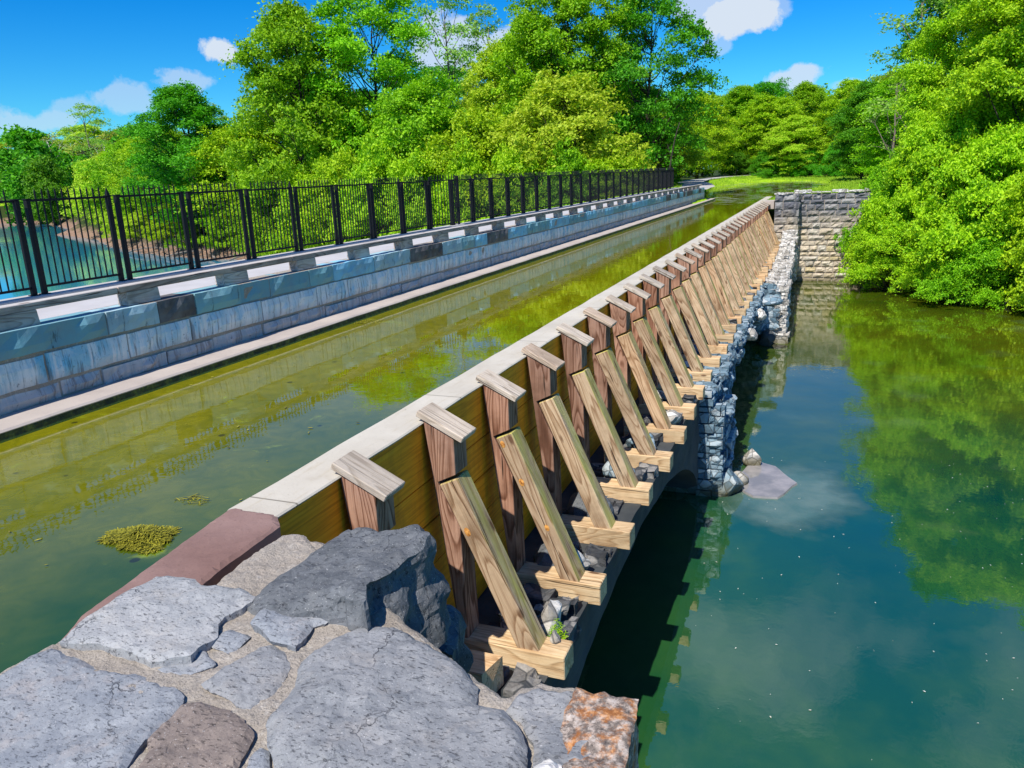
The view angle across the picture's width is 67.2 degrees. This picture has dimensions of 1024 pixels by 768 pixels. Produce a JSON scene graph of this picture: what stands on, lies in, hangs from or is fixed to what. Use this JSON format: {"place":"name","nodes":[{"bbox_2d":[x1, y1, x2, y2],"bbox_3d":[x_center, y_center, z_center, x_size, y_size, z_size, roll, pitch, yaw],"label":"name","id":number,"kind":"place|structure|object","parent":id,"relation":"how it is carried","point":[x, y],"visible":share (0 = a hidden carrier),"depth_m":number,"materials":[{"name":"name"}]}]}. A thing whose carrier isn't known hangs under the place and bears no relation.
{"place":"outdoors","nodes":[
{"label":"outdoors","id":0,"kind":"place"},
{"bbox_2d":[36,187,703,319],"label":"towpath","id":1,"kind":"structure","parent":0,"point":[64,309],"depth_m":13.62,"materials":[{"name":"concrete"}]},
{"bbox_2d":[0,188,674,305],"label":"concrete curb","id":2,"kind":"structure","parent":1,"relation":"on","point":[93,286],"depth_m":15.76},
{"bbox_2d":[0,168,673,295],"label":"iron fence","id":3,"kind":"object","parent":2,"relation":"on","point":[611,183],"visible":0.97,"depth_m":17.39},
{"bbox_2d":[428,174,459,226],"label":"iron gate","id":4,"kind":"structure","parent":3,"relation":"attached to","point":[455,179],"depth_m":24.26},
{"bbox_2d":[0,181,827,672],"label":"canal water","id":5,"kind":"structure","parent":0,"point":[72,489],"depth_m":8.82,"materials":[{"name":"liquid"}]},
{"bbox_2d":[94,524,181,554],"bbox_3d":[-2.920,1.154,6.026,0.706,0.093,0.466,4,16,21],"label":"floating algae mat","id":6,"kind":"object","parent":5,"relation":"on","point":[145,539],"visible":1,"depth_m":5.95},
{"bbox_2d":[0,0,970,168],"label":"sky","id":7,"kind":"structure","parent":0,"point":[56,55],"materials":[{"name":"blue"}]},
{"bbox_2d":[0,167,1017,301],"bbox_3d":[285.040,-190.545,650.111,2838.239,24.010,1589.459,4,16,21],"label":"ground","id":8,"kind":"structure","parent":0,"point":[97,235],"depth_m":124.50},
{"bbox_2d":[0,123,89,224],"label":"tree","id":9,"kind":"object","parent":8,"relation":"on","point":[28,144],"visible":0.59,"depth_m":201.18,"materials":[{"name":"green plant"}]},
{"bbox_2d":[18,154,74,225],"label":"tree","id":10,"kind":"object","parent":8,"relation":"on","point":[39,168],"visible":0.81,"depth_m":187.44,"materials":[{"name":"green plant"}]},
{"bbox_2d":[50,122,108,144],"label":"tree","id":11,"kind":"object","parent":8,"relation":"on","point":[98,131],"visible":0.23,"depth_m":410.07,"materials":[{"name":"green plant"}]},
{"bbox_2d":[58,101,121,166],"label":"tree","id":12,"kind":"object","parent":8,"relation":"on","point":[93,141],"visible":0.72,"depth_m":178.26,"materials":[{"name":"green plant"}]},
{"bbox_2d":[58,155,132,224],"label":"shrub","id":13,"kind":"object","parent":8,"relation":"on","point":[80,177],"visible":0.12,"depth_m":127.44,"materials":[{"name":"green plant"}]},
{"bbox_2d":[69,135,132,202],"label":"tree","id":14,"kind":"object","parent":8,"relation":"on","point":[99,176],"visible":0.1,"depth_m":121.43,"materials":[{"name":"green plant"}]},
{"bbox_2d":[115,210,150,239],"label":"shrub","id":15,"kind":"object","parent":8,"relation":"on","point":[135,223],"visible":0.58,"depth_m":105.61,"materials":[{"name":"green plant"}]},
{"bbox_2d":[95,124,186,217],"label":"tree","id":16,"kind":"object","parent":8,"relation":"on","point":[123,171],"visible":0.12,"depth_m":98.41,"materials":[{"name":"green plant"}]},
{"bbox_2d":[96,134,191,210],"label":"tree","id":17,"kind":"object","parent":8,"relation":"on","point":[120,151],"visible":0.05,"depth_m":111.97,"materials":[{"name":"green plant"}]},
{"bbox_2d":[141,216,177,241],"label":"shrub","id":18,"kind":"object","parent":8,"relation":"on","point":[158,231],"visible":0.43,"depth_m":97.24,"materials":[{"name":"green plant"}]},
{"bbox_2d":[109,78,236,237],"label":"tree","id":19,"kind":"object","parent":8,"relation":"on","point":[184,100],"visible":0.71,"depth_m":87.03,"materials":[{"name":"green plant"}]},
{"bbox_2d":[164,217,204,248],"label":"shrub","id":20,"kind":"object","parent":8,"relation":"on","point":[178,235],"visible":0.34,"depth_m":90.67,"materials":[{"name":"green plant"}]},
{"bbox_2d":[197,216,239,250],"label":"shrub","id":21,"kind":"object","parent":8,"relation":"on","point":[214,234],"visible":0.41,"depth_m":86.20,"materials":[{"name":"green plant"}]},
{"bbox_2d":[165,121,291,228],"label":"tree","id":22,"kind":"object","parent":8,"relation":"on","point":[219,143],"visible":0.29,"depth_m":84.28,"materials":[{"name":"green plant"}]},
{"bbox_2d":[222,181,249,237],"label":"shrub","id":23,"kind":"object","parent":8,"relation":"on","point":[237,222],"visible":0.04,"depth_m":83.03,"materials":[{"name":"green plant"}]},
{"bbox_2d":[231,166,296,255],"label":"shrub","id":24,"kind":"object","parent":8,"relation":"on","point":[260,222],"visible":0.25,"depth_m":76.72,"materials":[{"name":"green plant"}]},
{"bbox_2d":[231,67,351,172],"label":"tree","id":25,"kind":"object","parent":8,"relation":"on","point":[280,136],"visible":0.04,"depth_m":88.11,"materials":[{"name":"green plant"}]},
{"bbox_2d":[214,0,375,230],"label":"tree","id":26,"kind":"object","parent":8,"relation":"on","point":[279,29],"visible":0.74,"depth_m":72.73,"materials":[{"name":"green plant"}]},
{"bbox_2d":[259,155,331,254],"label":"shrub","id":27,"kind":"object","parent":8,"relation":"on","point":[301,175],"visible":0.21,"depth_m":72.59,"materials":[{"name":"green plant"}]},
{"bbox_2d":[292,143,391,248],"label":"shrub","id":28,"kind":"object","parent":8,"relation":"on","point":[332,169],"visible":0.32,"depth_m":68.53,"materials":[{"name":"green plant"}]},
{"bbox_2d":[285,0,463,160],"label":"tree","id":29,"kind":"object","parent":8,"relation":"on","point":[342,37],"visible":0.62,"depth_m":73.58,"materials":[{"name":"green plant"}]},
{"bbox_2d":[329,129,421,241],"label":"shrub","id":30,"kind":"object","parent":8,"relation":"on","point":[368,168],"visible":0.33,"depth_m":65.47,"materials":[{"name":"green plant"}]},
{"bbox_2d":[337,72,493,230],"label":"tree","id":31,"kind":"object","parent":8,"relation":"on","point":[406,131],"visible":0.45,"depth_m":68.01,"materials":[{"name":"green plant"}]},
{"bbox_2d":[379,141,455,235],"bbox_3d":[-7.486,-14.520,65.270,8.824,11.506,8.476,-10,17,-27],"label":"shrub","id":32,"kind":"object","parent":8,"relation":"on","point":[416,159],"visible":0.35,"depth_m":63.17,"materials":[{"name":"green plant"}]},
{"bbox_2d":[377,64,478,152],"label":"tree","id":33,"kind":"object","parent":8,"relation":"on","point":[432,68],"visible":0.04,"depth_m":93.68,"materials":[{"name":"green plant"}]},
{"bbox_2d":[409,0,485,132],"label":"tree","id":34,"kind":"object","parent":8,"relation":"on","point":[457,31],"visible":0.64,"depth_m":82.78,"materials":[{"name":"green plant"}]},
{"bbox_2d":[421,137,497,228],"bbox_3d":[-3.353,-14.115,63.021,8.894,11.509,9.291,-16,20,-41],"label":"shrub","id":35,"kind":"object","parent":8,"relation":"on","point":[475,161],"visible":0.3,"depth_m":61.22,"materials":[{"name":"green plant"}]},
{"bbox_2d":[444,2,506,103],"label":"tree","id":36,"kind":"object","parent":8,"relation":"on","point":[487,29],"visible":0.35,"depth_m":85.79,"materials":[{"name":"green plant"}]},
{"bbox_2d":[410,104,547,216],"bbox_3d":[-2.544,-17.010,65.520,12.574,13.069,13.758,-6,16,-15],"label":"tree","id":37,"kind":"object","parent":8,"relation":"on","point":[473,127],"visible":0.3,"depth_m":62.74,"materials":[{"name":"green plant"}]},
{"bbox_2d":[455,36,529,170],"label":"tree","id":38,"kind":"object","parent":8,"relation":"on","point":[475,96],"visible":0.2,"depth_m":78.67,"materials":[{"name":"green plant"}]},
{"bbox_2d":[477,137,556,219],"bbox_3d":[0.376,-13.756,61.297,8.476,11.506,8.824,-1,15,6],"label":"shrub","id":39,"kind":"object","parent":8,"relation":"on","point":[509,161],"visible":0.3,"depth_m":58.96,"materials":[{"name":"green plant"}]},
{"bbox_2d":[482,13,592,132],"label":"tree","id":40,"kind":"object","parent":8,"relation":"on","point":[501,87],"visible":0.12,"depth_m":75.70,"materials":[{"name":"green plant"}]},
{"bbox_2d":[514,137,602,212],"bbox_3d":[4.429,-14.052,59.633,8.471,9.655,8.848,-13,19,-35],"label":"shrub","id":41,"kind":"object","parent":8,"relation":"on","point":[561,166],"visible":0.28,"depth_m":57.98,"materials":[{"name":"green plant"}]},
{"bbox_2d":[483,0,642,166],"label":"tree","id":42,"kind":"object","parent":8,"relation":"on","point":[533,24],"visible":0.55,"depth_m":68.73,"materials":[{"name":"green plant"}]},
{"bbox_2d":[479,64,658,216],"bbox_3d":[4.280,-18.718,63.945,16.177,14.122,15.482,0,15,7],"label":"tree","id":43,"kind":"object","parent":8,"relation":"on","point":[555,93],"visible":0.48,"depth_m":59.96,"materials":[{"name":"green plant"}]},
{"bbox_2d":[578,151,645,203],"bbox_3d":[7.867,-15.393,60.026,7.144,5.400,6.862,-7,16,-18],"label":"shrub","id":44,"kind":"object","parent":8,"relation":"on","point":[605,165],"visible":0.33,"depth_m":58.79,"materials":[{"name":"green plant"}]},
{"bbox_2d":[570,65,673,166],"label":"tree","id":45,"kind":"object","parent":8,"relation":"on","point":[629,101],"visible":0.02,"depth_m":84.44,"materials":[{"name":"green plant"}]},
{"bbox_2d":[477,198,798,697],"bbox_3d":[5.114,-2.349,31.095,11.193,7.060,76.600,4,16,21],"label":"stone aqueduct","id":46,"kind":"object","parent":8,"relation":"on","point":[703,456],"visible":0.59,"depth_m":16.67,"materials":[{"name":"stone"}]},
{"bbox_2d":[0,508,638,767],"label":"stone wing wall","id":47,"kind":"structure","parent":46,"relation":"attached to","point":[235,638],"depth_m":3.69,"materials":[{"name":"grey stone"}]},
{"bbox_2d":[0,188,704,415],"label":"towpath parapet","id":48,"kind":"structure","parent":46,"relation":"on","point":[50,358],"depth_m":12.57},
{"bbox_2d":[0,184,702,331],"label":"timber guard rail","id":49,"kind":"object","parent":48,"relation":"on","point":[13,316],"visible":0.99,"depth_m":12.81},
{"bbox_2d":[0,198,714,442],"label":"concrete ledge","id":50,"kind":"object","parent":46,"relation":"on","point":[22,422],"visible":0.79,"depth_m":12.08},
{"bbox_2d":[331,450,404,531],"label":"timber buttress","id":51,"kind":"structure","parent":46,"relation":"on","point":[370,488],"depth_m":6.64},
{"bbox_2d":[468,649,503,691],"bbox_3d":[-0.391,3.011,7.951,0.500,0.340,0.360,4,16,21],"label":"rock","id":52,"kind":"object","parent":46,"relation":"on","point":[486,669],"visible":0.36,"depth_m":7.88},
{"bbox_2d":[416,402,573,679],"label":"timber buttress","id":53,"kind":"structure","parent":46,"relation":"on","point":[469,531],"depth_m":8.20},
{"bbox_2d":[227,196,772,607],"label":"canal trough wall","id":54,"kind":"structure","parent":46,"relation":"on","point":[308,501],"depth_m":8.69,"materials":[{"name":"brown wood"}]},
{"bbox_2d":[736,216,767,276],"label":"timber buttress","id":55,"kind":"structure","parent":54,"relation":"attached to","point":[758,267],"depth_m":36.91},
{"bbox_2d":[476,369,606,605],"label":"timber buttress","id":56,"kind":"structure","parent":46,"relation":"on","point":[518,474],"depth_m":9.59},
{"bbox_2d":[533,544,553,565],"bbox_3d":[0.513,2.359,10.267,0.488,0.428,0.548,-1,15,5],"label":"loose stone","id":57,"kind":"object","parent":46,"relation":"on","point":[541,557],"visible":0.3,"depth_m":10.15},
{"bbox_2d":[538,600,561,636],"bbox_3d":[0.437,2.725,8.836,0.426,0.513,0.249,-38,39,-65],"label":"loose stone","id":58,"kind":"object","parent":46,"relation":"on","point":[550,614],"visible":0.66,"depth_m":8.68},
{"bbox_2d":[521,343,634,549],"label":"timber buttress","id":59,"kind":"structure","parent":46,"relation":"on","point":[600,525],"depth_m":10.94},
{"bbox_2d":[567,492,613,516],"bbox_3d":[1.195,1.894,11.760,0.723,0.581,0.603,0,15,9],"label":"loose stone","id":60,"kind":"object","parent":46,"relation":"on","point":[576,506],"visible":0.28,"depth_m":11.63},
{"bbox_2d":[556,323,652,505],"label":"timber buttress","id":61,"kind":"structure","parent":46,"relation":"on","point":[586,403],"depth_m":12.31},
{"bbox_2d":[583,307,672,471],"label":"timber buttress","id":62,"kind":"structure","parent":46,"relation":"on","point":[609,378],"depth_m":13.65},
{"bbox_2d":[605,295,686,443],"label":"timber buttress","id":63,"kind":"structure","parent":46,"relation":"on","point":[628,356],"depth_m":15.04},
{"bbox_2d":[623,283,696,419],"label":"timber buttress","id":64,"kind":"structure","parent":46,"relation":"on","point":[644,337],"depth_m":16.40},
{"bbox_2d":[639,274,704,399],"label":"timber buttress","id":65,"kind":"structure","parent":46,"relation":"on","point":[657,322],"depth_m":17.78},
{"bbox_2d":[652,266,712,381],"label":"timber buttress","id":66,"kind":"structure","parent":46,"relation":"attached to","point":[672,316],"depth_m":19.13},
{"bbox_2d":[665,259,720,366],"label":"timber buttress","id":67,"kind":"structure","parent":46,"relation":"attached to","point":[684,307],"depth_m":20.49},
{"bbox_2d":[675,253,727,354],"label":"timber buttress","id":68,"kind":"structure","parent":46,"relation":"attached to","point":[714,346],"depth_m":21.86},
{"bbox_2d":[683,248,733,342],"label":"timber buttress","id":69,"kind":"structure","parent":46,"relation":"attached to","point":[721,335],"depth_m":23.24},
{"bbox_2d":[691,243,736,332],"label":"timber buttress","id":70,"kind":"structure","parent":46,"relation":"attached to","point":[704,273],"depth_m":24.61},
{"bbox_2d":[698,239,741,323],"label":"timber buttress","id":71,"kind":"structure","parent":46,"relation":"attached to","point":[720,289],"depth_m":25.95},
{"bbox_2d":[705,235,746,315],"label":"timber buttress","id":72,"kind":"structure","parent":46,"relation":"attached to","point":[736,308],"depth_m":27.32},
{"bbox_2d":[711,231,749,307],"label":"timber buttress","id":73,"kind":"structure","parent":46,"relation":"attached to","point":[732,280],"depth_m":28.70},
{"bbox_2d":[715,228,752,301],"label":"timber buttress","id":74,"kind":"structure","parent":46,"relation":"attached to","point":[725,250],"depth_m":30.06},
{"bbox_2d":[721,226,756,294],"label":"timber buttress","id":75,"kind":"structure","parent":46,"relation":"attached to","point":[736,261],"depth_m":31.42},
{"bbox_2d":[725,223,760,289],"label":"timber buttress","id":76,"kind":"structure","parent":46,"relation":"attached to","point":[741,259],"depth_m":32.79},
{"bbox_2d":[729,220,762,284],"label":"timber buttress","id":77,"kind":"structure","parent":46,"relation":"attached to","point":[748,265],"depth_m":34.16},
{"bbox_2d":[733,218,765,281],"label":"timber buttress","id":78,"kind":"structure","parent":46,"relation":"attached to","point":[748,253],"depth_m":35.55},
{"bbox_2d":[570,0,738,191],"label":"tree","id":79,"kind":"object","parent":8,"relation":"on","point":[674,102],"visible":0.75,"depth_m":70.73,"materials":[{"name":"green plant"}]},
{"bbox_2d":[630,99,719,185],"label":"tree","id":80,"kind":"object","parent":8,"relation":"on","point":[693,157],"visible":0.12,"depth_m":86.80,"materials":[{"name":"green plant"}]},
{"bbox_2d":[683,95,739,178],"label":"tree","id":81,"kind":"object","parent":8,"relation":"on","point":[715,129],"visible":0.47,"depth_m":135.29,"materials":[{"name":"green plant"}]},
{"bbox_2d":[718,152,755,175],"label":"shrub","id":82,"kind":"object","parent":8,"relation":"on","point":[740,158],"visible":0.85,"depth_m":144.25,"materials":[{"name":"green plant"}]},
{"bbox_2d":[706,83,779,173],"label":"tree","id":83,"kind":"object","parent":8,"relation":"on","point":[742,99],"visible":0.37,"depth_m":151.21,"materials":[{"name":"green plant"}]},
{"bbox_2d":[641,175,868,199],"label":"grass","id":84,"kind":"structure","parent":8,"relation":"on","point":[838,182],"depth_m":98.02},
{"bbox_2d":[748,149,790,177],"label":"shrub","id":85,"kind":"object","parent":8,"relation":"on","point":[767,173],"visible":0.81,"depth_m":136.40,"materials":[{"name":"green plant"}]},
{"bbox_2d":[725,92,814,164],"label":"tree","id":86,"kind":"object","parent":8,"relation":"on","point":[765,118],"visible":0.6,"depth_m":141.13,"materials":[{"name":"green plant"}]},
{"bbox_2d":[733,76,816,155],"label":"tree","id":87,"kind":"object","parent":8,"relation":"on","point":[780,90],"visible":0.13,"depth_m":162.89,"materials":[{"name":"green plant"}]},
{"bbox_2d":[757,114,835,176],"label":"tree","id":88,"kind":"object","parent":8,"relation":"on","point":[798,125],"visible":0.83,"depth_m":133.01,"materials":[{"name":"green plant"}]},
{"bbox_2d":[780,148,823,177],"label":"shrub","id":89,"kind":"object","parent":8,"relation":"on","point":[803,171],"visible":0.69,"depth_m":132.32,"materials":[{"name":"green plant"}]},
{"bbox_2d":[775,80,841,170],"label":"tree","id":90,"kind":"object","parent":8,"relation":"on","point":[813,95],"visible":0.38,"depth_m":153.47,"materials":[{"name":"green plant"}]},
{"bbox_2d":[765,188,883,282],"bbox_3d":[21.087,-9.306,51.617,8.109,7.302,2.319,4,16,21],"label":"abutment","id":91,"kind":"object","parent":8,"relation":"on","point":[818,220],"visible":0.59,"depth_m":51.61,"materials":[{"name":"stone"}]},
{"bbox_2d":[812,142,850,176],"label":"shrub","id":92,"kind":"object","parent":8,"relation":"on","point":[835,171],"visible":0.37,"depth_m":125.55,"materials":[{"name":"green plant"}]},
{"bbox_2d":[794,98,879,165],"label":"tree","id":93,"kind":"object","parent":8,"relation":"on","point":[832,104],"visible":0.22,"depth_m":131.18,"materials":[{"name":"green plant"}]},
{"bbox_2d":[817,77,868,167],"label":"tree","id":94,"kind":"object","parent":8,"relation":"on","point":[841,92],"visible":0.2,"depth_m":158.06,"materials":[{"name":"green plant"}]},
{"bbox_2d":[823,79,898,179],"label":"tree","id":95,"kind":"object","parent":8,"relation":"on","point":[844,119],"visible":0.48,"depth_m":93.23,"materials":[{"name":"green plant"}]},
{"bbox_2d":[833,149,914,253],"bbox_3d":[24.896,-11.388,50.345,6.236,7.754,6.153,10,19,38],"label":"shrub","id":96,"kind":"object","parent":8,"relation":"on","point":[875,180],"visible":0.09,"depth_m":49.81,"materials":[{"name":"green plant"}]},
{"bbox_2d":[844,77,912,174],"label":"tree","id":97,"kind":"object","parent":8,"relation":"on","point":[882,87],"visible":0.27,"depth_m":78.31,"materials":[{"name":"green plant"}]},
{"bbox_2d":[836,214,933,294],"bbox_3d":[23.100,-7.865,46.947,5.948,5.185,6.028,5,17,24],"label":"shrub","id":98,"kind":"object","parent":8,"relation":"on","point":[872,268],"visible":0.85,"depth_m":46.04,"materials":[{"name":"green plant"}]},
{"bbox_2d":[862,73,910,158],"bbox_3d":[31.678,-20.990,63.724,5.179,10.257,4.908,4,16,21],"label":"tree","id":99,"kind":"object","parent":8,"relation":"on","point":[893,145],"visible":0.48,"depth_m":63.61,"materials":[{"name":"green plant"}]},
{"bbox_2d":[837,107,984,277],"bbox_3d":[25.495,-10.970,46.146,9.488,10.759,8.774,-2,15,2],"label":"shrub","id":100,"kind":"object","parent":8,"relation":"on","point":[917,160],"visible":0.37,"depth_m":45.60,"materials":[{"name":"green plant"}]},
{"bbox_2d":[862,0,973,128],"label":"tree","id":101,"kind":"object","parent":8,"relation":"on","point":[897,25],"visible":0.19,"depth_m":55.62,"materials":[{"name":"green plant"}]},
{"bbox_2d":[886,0,1016,126],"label":"tree","id":102,"kind":"object","parent":8,"relation":"on","point":[903,46],"visible":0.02,"depth_m":55.32,"materials":[{"name":"green plant"}]},
{"bbox_2d":[881,0,1023,166],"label":"tree","id":103,"kind":"object","parent":8,"relation":"on","point":[919,75],"visible":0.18,"depth_m":47.87,"materials":[{"name":"green plant"}]},
{"bbox_2d":[898,119,1023,292],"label":"shrub","id":104,"kind":"object","parent":8,"relation":"on","point":[992,154],"visible":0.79,"depth_m":41.04,"materials":[{"name":"green plant"}]},
{"bbox_2d":[907,216,1023,309],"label":"shrub","id":105,"kind":"object","parent":8,"relation":"on","point":[981,250],"visible":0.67,"depth_m":40.75,"materials":[{"name":"green plant"}]},
{"bbox_2d":[914,0,1023,180],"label":"tree","id":106,"kind":"object","parent":8,"relation":"on","point":[1000,14],"visible":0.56,"depth_m":42.60,"materials":[{"name":"green plant"}]},
{"bbox_2d":[994,168,1023,312],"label":"shrub","id":107,"kind":"object","parent":8,"relation":"on","point":[1014,258],"visible":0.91,"depth_m":38.65,"materials":[{"name":"green plant"}]},
{"bbox_2d":[0,222,1023,767],"bbox_3d":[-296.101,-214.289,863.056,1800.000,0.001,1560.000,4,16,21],"label":"creek water","id":108,"kind":"structure","parent":0,"point":[902,412],"depth_m":15.42,"materials":[{"name":"liquid"}]},
{"bbox_2d":[741,462,796,498],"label":"drowned slab","id":109,"kind":"structure","parent":108,"relation":"in","point":[767,481],"depth_m":19.45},
{"bbox_2d":[735,469,849,524],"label":"silt shoal","id":110,"kind":"structure","parent":108,"relation":"on","point":[815,493],"depth_m":18.40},
{"bbox_2d":[717,468,743,496],"bbox_3d":[5.266,2.499,19.079,0.773,0.812,0.688,10,19,37],"label":"fallen stone","id":111,"kind":"object","parent":110,"relation":"on","point":[732,483],"visible":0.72,"depth_m":18.84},
{"bbox_2d":[742,448,761,465],"bbox_3d":[6.461,2.025,20.782,0.508,0.643,0.427,0,15,7],"label":"fallen stone","id":112,"kind":"object","parent":110,"relation":"on","point":[751,457],"visible":0.87,"depth_m":20.59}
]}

